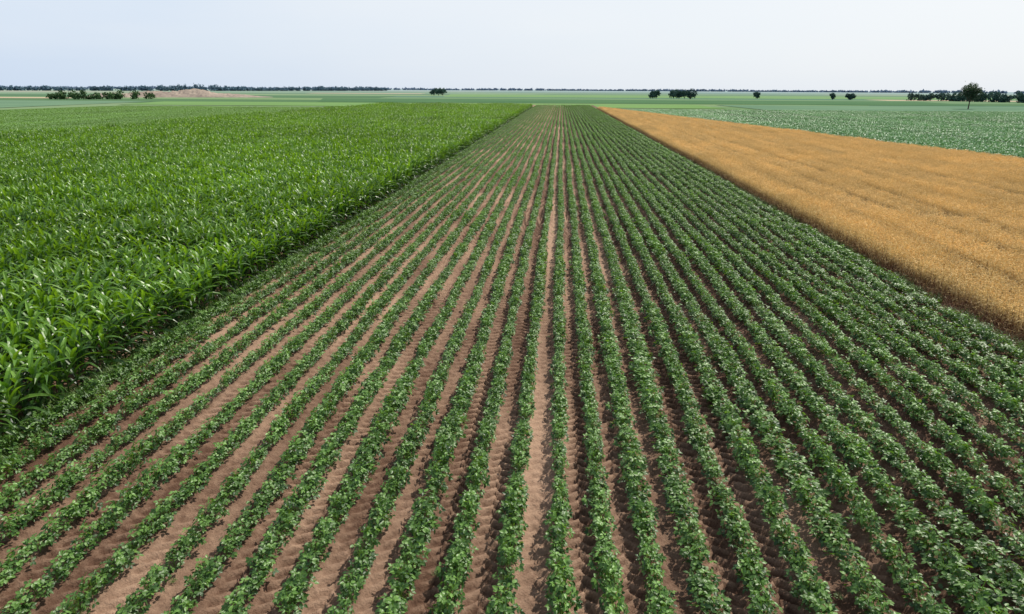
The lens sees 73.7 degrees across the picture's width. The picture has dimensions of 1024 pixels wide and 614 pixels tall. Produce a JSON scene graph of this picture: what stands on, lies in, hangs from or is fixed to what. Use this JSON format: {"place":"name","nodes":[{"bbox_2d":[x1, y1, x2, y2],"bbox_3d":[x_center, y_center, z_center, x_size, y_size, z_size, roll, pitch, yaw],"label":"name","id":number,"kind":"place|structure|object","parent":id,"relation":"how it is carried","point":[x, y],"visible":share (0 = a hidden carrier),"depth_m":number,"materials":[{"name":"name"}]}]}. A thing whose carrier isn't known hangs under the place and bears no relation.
{"place":"outdoors","nodes":[
{"label":"outdoors","id":0,"kind":"place"},
{"bbox_2d":[0,97,70,97],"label":"stubble field","id":1,"kind":"structure","parent":0,"point":[24,97],"depth_m":420.48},
{"bbox_2d":[0,100,147,107],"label":"crop field","id":2,"kind":"structure","parent":0,"point":[14,103],"depth_m":287.79,"materials":[{"name":"green plant"}]},
{"bbox_2d":[0,233,257,368],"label":"corn field floor","id":3,"kind":"structure","parent":0,"point":[72,307],"depth_m":20.56,"materials":[{"name":"brown soil"}]},
{"bbox_2d":[0,105,320,132],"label":"young crop field","id":4,"kind":"structure","parent":0,"point":[34,119],"depth_m":158.46,"materials":[{"name":"green plant"}]},
{"bbox_2d":[0,94,390,97],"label":"crop field","id":5,"kind":"structure","parent":0,"point":[304,96],"depth_m":550.04,"materials":[{"name":"green plant"}]},
{"bbox_2d":[0,102,532,441],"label":"corn field","id":6,"kind":"structure","parent":0,"point":[90,208],"depth_m":30.95,"materials":[{"name":"green plant"}]},
{"bbox_2d":[340,93,425,93],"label":"stubble field","id":7,"kind":"structure","parent":0,"point":[382,93],"depth_m":914.83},
{"bbox_2d":[118,101,724,108],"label":"crop field","id":8,"kind":"structure","parent":0,"point":[355,103],"depth_m":286.47,"materials":[{"name":"green plant"}]},
{"bbox_2d":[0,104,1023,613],"bbox_3d":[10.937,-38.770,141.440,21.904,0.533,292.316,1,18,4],"label":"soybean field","id":9,"kind":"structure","parent":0,"point":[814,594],"depth_m":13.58,"materials":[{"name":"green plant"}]},
{"bbox_2d":[0,105,1023,613],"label":"field soil","id":10,"kind":"structure","parent":0,"point":[484,565],"depth_m":12.45,"materials":[{"name":"brown soil"}]},
{"bbox_2d":[0,127,1023,606],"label":"edge weeds","id":11,"kind":"object","parent":10,"relation":"on","point":[278,275],"visible":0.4,"depth_m":18.62,"materials":[{"name":"green plant"}]},
{"bbox_2d":[0,88,1023,109],"bbox_3d":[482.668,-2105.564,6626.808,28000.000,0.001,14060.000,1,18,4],"label":"ground","id":12,"kind":"structure","parent":0,"point":[427,95],"depth_m":531.45,"materials":[{"name":"green plant"}]},
{"bbox_2d":[45,89,154,99],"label":"bush row","id":13,"kind":"object","parent":12,"relation":"on","point":[96,95],"visible":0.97,"depth_m":375.36,"materials":[{"name":"green plant"}]},
{"bbox_2d":[89,88,266,96],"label":"earth mound","id":14,"kind":"object","parent":12,"relation":"on","point":[193,92],"visible":0.68,"depth_m":472.30,"materials":[{"name":"brown soil"}]},
{"bbox_2d":[0,83,386,90],"bbox_3d":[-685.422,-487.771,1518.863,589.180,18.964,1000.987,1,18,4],"label":"distant treeline","id":15,"kind":"object","parent":12,"relation":"on","point":[215,87],"visible":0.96,"depth_m":1340.22,"materials":[{"name":"green plant"}]},
{"bbox_2d":[428,88,446,95],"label":"trees","id":16,"kind":"object","parent":12,"relation":"on","point":[436,91],"visible":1,"depth_m":661.90,"materials":[{"name":"green plant"}]},
{"bbox_2d":[5,86,1023,93],"bbox_3d":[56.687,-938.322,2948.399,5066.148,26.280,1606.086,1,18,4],"label":"distant treeline","id":17,"kind":"object","parent":12,"relation":"on","point":[740,90],"visible":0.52,"depth_m":3253.95,"materials":[{"name":"green plant"}]},
{"bbox_2d":[648,89,660,98],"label":"tree","id":18,"kind":"object","parent":12,"relation":"on","point":[654,94],"visible":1,"depth_m":523.06,"materials":[{"name":"green plant"}]},
{"bbox_2d":[668,88,697,98],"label":"trees","id":19,"kind":"object","parent":12,"relation":"on","point":[690,94],"visible":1,"depth_m":518.39,"materials":[{"name":"green plant"}]},
{"bbox_2d":[444,94,1014,99],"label":"crop field","id":20,"kind":"structure","parent":12,"relation":"on","point":[660,96],"depth_m":672.39,"materials":[{"name":"green plant"}]},
{"bbox_2d":[753,91,759,98],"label":"tree","id":21,"kind":"object","parent":12,"relation":"on","point":[756,94],"visible":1,"depth_m":541.15,"materials":[{"name":"green plant"}]},
{"bbox_2d":[829,93,835,99],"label":"tree","id":22,"kind":"object","parent":12,"relation":"on","point":[832,95],"visible":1,"depth_m":522.14,"materials":[{"name":"green plant"}]},
{"bbox_2d":[845,93,856,99],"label":"tree","id":23,"kind":"object","parent":12,"relation":"on","point":[850,96],"visible":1,"depth_m":516.55,"materials":[{"name":"green plant"}]},
{"bbox_2d":[906,90,1023,102],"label":"row of trees","id":24,"kind":"object","parent":12,"relation":"on","point":[996,97],"visible":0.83,"depth_m":463.68,"materials":[{"name":"green plant"}]},
{"bbox_2d":[0,0,1023,91],"label":"sky","id":25,"kind":"structure","parent":0,"point":[894,45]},
{"bbox_2d":[319,98,979,105],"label":"crop field","id":26,"kind":"structure","parent":0,"point":[634,101],"depth_m":378.75,"materials":[{"name":"green plant"}]},
{"bbox_2d":[597,107,1023,342],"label":"wheat field","id":27,"kind":"structure","parent":0,"point":[898,201],"depth_m":39.26,"materials":[{"name":"yellow plant"}]},
{"bbox_2d":[624,109,1023,157],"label":"sugar beet field","id":28,"kind":"structure","parent":0,"point":[996,132],"depth_m":129.98,"materials":[{"name":"green plant"}]},
{"bbox_2d":[721,105,1023,111],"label":"crop field","id":29,"kind":"structure","parent":0,"point":[884,108],"depth_m":267.37,"materials":[{"name":"green plant"}]},
{"bbox_2d":[956,81,984,108],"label":"broadleaf tree","id":30,"kind":"object","parent":29,"relation":"on","point":[972,91],"visible":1,"depth_m":256.39,"materials":[{"name":"green plant"}]},
{"bbox_2d":[821,192,1023,321],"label":"wheat field floor","id":31,"kind":"structure","parent":0,"point":[969,278],"depth_m":24.18,"materials":[{"name":"soil"}]},
{"bbox_2d":[884,100,1017,101],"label":"stubble field","id":32,"kind":"structure","parent":0,"point":[927,100],"depth_m":496.11,"materials":[{"name":"beige plant"}]}
]}

